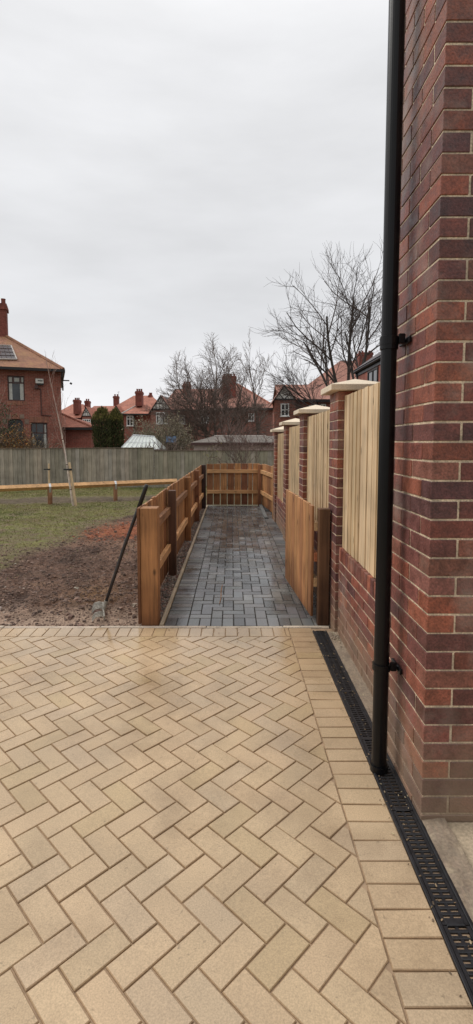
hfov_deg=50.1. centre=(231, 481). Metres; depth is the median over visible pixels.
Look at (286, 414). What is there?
window
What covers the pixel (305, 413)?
brick pillar
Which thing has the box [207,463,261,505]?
timber fence
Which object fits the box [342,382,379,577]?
fence panel
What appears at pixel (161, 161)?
sky
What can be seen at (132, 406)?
brick house
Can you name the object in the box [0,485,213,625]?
garden soil
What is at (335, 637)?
mortar crumbs
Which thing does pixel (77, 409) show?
brick house
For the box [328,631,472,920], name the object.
concrete haunch
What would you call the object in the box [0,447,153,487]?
board fence
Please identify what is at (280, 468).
fence panel
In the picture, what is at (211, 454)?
bare shrub
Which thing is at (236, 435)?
bare shrub
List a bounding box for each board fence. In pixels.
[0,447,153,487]
[154,450,273,487]
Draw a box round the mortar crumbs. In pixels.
[330,632,344,647]
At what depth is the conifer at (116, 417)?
26.05 m
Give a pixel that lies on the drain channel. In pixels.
(357, 713)
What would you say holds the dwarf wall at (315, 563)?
on the path
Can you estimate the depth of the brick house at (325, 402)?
46.35 m
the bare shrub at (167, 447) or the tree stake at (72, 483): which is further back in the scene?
the bare shrub at (167, 447)
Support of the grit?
on the driveway
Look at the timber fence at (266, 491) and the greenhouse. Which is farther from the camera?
the greenhouse
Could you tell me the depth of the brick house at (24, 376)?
27.35 m
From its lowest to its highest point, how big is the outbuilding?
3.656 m
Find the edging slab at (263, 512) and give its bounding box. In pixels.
[259,504,267,518]
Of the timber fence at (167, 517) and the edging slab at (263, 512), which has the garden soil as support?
the timber fence at (167, 517)
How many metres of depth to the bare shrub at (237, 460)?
15.43 m
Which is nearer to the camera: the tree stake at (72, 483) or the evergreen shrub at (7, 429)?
the tree stake at (72, 483)
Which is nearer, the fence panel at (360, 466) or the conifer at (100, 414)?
the fence panel at (360, 466)
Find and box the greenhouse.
[122,434,165,476]
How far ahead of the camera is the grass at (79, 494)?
11.41 m
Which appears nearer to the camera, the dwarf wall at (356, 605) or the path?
the dwarf wall at (356, 605)
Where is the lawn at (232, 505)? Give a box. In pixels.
[213,486,257,505]
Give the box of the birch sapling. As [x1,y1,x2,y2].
[45,353,74,505]
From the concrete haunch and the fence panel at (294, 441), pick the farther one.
the fence panel at (294, 441)
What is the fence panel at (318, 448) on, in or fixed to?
on the dwarf wall at (315, 563)
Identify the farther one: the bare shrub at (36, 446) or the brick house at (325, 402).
the brick house at (325, 402)
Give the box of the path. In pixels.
[165,505,329,626]
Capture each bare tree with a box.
[140,332,285,448]
[236,327,274,442]
[250,237,382,418]
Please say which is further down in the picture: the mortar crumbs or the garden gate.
the mortar crumbs
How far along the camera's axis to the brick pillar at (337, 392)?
3.98 m
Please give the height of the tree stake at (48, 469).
1.064 m
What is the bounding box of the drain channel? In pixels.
[313,630,472,1006]
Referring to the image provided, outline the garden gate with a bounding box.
[285,489,317,615]
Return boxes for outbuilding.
[62,413,112,447]
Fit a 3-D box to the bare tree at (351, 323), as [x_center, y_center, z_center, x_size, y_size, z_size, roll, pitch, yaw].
[9.867,-9.765,39.737,17.857,16.917,11.902,0,5,0]
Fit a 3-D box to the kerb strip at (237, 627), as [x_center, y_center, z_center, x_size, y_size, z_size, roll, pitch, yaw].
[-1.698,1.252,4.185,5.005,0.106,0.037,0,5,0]
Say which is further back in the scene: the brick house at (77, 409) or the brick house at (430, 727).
the brick house at (77, 409)
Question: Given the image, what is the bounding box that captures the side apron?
[447,822,472,867]
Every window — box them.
[7,376,24,400]
[8,419,23,447]
[31,423,47,447]
[127,416,132,425]
[156,412,166,423]
[281,404,289,416]
[367,367,378,381]
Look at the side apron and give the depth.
1.97 m
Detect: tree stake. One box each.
[44,463,49,483]
[63,462,76,505]
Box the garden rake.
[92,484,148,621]
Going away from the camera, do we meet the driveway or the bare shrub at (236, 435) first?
the driveway
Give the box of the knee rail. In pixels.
[0,479,176,504]
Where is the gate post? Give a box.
[316,508,329,625]
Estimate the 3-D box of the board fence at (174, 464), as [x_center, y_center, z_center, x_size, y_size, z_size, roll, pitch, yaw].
[1.692,-0.347,18.026,8.889,1.523,0.065,0,5,0]
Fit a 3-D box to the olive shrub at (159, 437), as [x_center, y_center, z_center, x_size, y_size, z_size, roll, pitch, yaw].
[-3.483,-2.245,25.292,3.981,2.988,3.406,0,5,0]
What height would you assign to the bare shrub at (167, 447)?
2.102 m
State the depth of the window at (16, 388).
27.05 m
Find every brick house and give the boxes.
[0,298,71,447]
[62,391,119,422]
[108,389,156,444]
[148,374,272,449]
[267,385,329,442]
[308,351,373,384]
[353,351,380,381]
[387,0,472,821]
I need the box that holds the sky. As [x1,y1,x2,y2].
[0,0,388,408]
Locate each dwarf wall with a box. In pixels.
[276,496,282,533]
[313,531,316,595]
[337,547,375,695]
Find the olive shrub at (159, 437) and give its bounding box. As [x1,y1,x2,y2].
[121,410,199,449]
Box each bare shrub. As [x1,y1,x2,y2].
[16,433,65,447]
[131,432,187,478]
[205,443,221,463]
[207,395,253,449]
[209,426,272,476]
[223,410,273,449]
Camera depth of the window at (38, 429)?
27.61 m
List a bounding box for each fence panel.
[277,433,283,501]
[289,425,299,495]
[307,410,329,520]
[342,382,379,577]
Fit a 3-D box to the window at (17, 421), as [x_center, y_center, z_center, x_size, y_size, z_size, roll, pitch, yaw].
[-11.600,-2.293,27.239,0.920,2.102,0.150,-2,5,-19]
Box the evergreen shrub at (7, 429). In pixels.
[0,395,22,447]
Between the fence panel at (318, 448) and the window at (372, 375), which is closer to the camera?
the fence panel at (318, 448)
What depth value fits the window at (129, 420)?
67.50 m
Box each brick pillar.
[270,426,283,521]
[279,418,299,540]
[294,405,329,500]
[321,379,377,631]
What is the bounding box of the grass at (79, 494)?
[0,486,206,579]
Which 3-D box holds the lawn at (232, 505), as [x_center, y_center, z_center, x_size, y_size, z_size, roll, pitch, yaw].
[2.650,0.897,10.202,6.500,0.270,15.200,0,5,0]
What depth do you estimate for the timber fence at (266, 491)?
11.23 m
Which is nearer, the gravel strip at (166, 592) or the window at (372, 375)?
the gravel strip at (166, 592)
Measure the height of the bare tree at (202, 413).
8.403 m
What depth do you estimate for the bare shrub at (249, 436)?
20.37 m
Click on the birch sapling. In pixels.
(68, 475)
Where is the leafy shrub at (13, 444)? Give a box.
[0,423,40,447]
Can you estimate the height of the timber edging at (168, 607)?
0.118 m
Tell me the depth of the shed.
22.96 m
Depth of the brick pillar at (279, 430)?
9.56 m
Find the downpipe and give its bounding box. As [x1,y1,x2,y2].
[370,0,411,775]
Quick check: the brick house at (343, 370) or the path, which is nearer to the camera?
the path
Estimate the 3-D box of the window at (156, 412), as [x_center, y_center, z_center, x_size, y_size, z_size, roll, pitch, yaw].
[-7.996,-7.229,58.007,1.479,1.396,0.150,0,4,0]
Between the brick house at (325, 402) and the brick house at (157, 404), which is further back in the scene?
the brick house at (157, 404)
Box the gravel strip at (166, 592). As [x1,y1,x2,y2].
[160,508,204,621]
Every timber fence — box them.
[137,465,205,625]
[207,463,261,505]
[260,464,273,518]
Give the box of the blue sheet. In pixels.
[166,436,175,441]
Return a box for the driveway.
[0,628,472,1023]
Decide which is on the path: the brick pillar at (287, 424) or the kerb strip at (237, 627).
the brick pillar at (287, 424)
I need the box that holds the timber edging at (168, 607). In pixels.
[160,505,207,625]
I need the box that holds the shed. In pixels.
[191,435,273,449]
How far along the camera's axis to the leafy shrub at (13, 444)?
21.77 m
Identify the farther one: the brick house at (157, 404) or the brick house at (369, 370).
the brick house at (157, 404)
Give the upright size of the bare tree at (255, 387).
9.184 m
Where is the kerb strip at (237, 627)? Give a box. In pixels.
[0,626,328,628]
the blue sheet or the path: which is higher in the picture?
the blue sheet
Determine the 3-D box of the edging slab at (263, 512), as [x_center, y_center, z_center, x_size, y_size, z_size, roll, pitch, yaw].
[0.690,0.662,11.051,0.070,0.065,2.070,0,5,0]
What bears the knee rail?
on the garden soil
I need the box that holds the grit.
[45,628,471,1003]
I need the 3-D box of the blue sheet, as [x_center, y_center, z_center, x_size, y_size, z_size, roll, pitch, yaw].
[-2.894,-2.007,24.188,0.480,0.331,0.202,0,5,0]
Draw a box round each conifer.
[91,406,112,447]
[107,407,124,446]

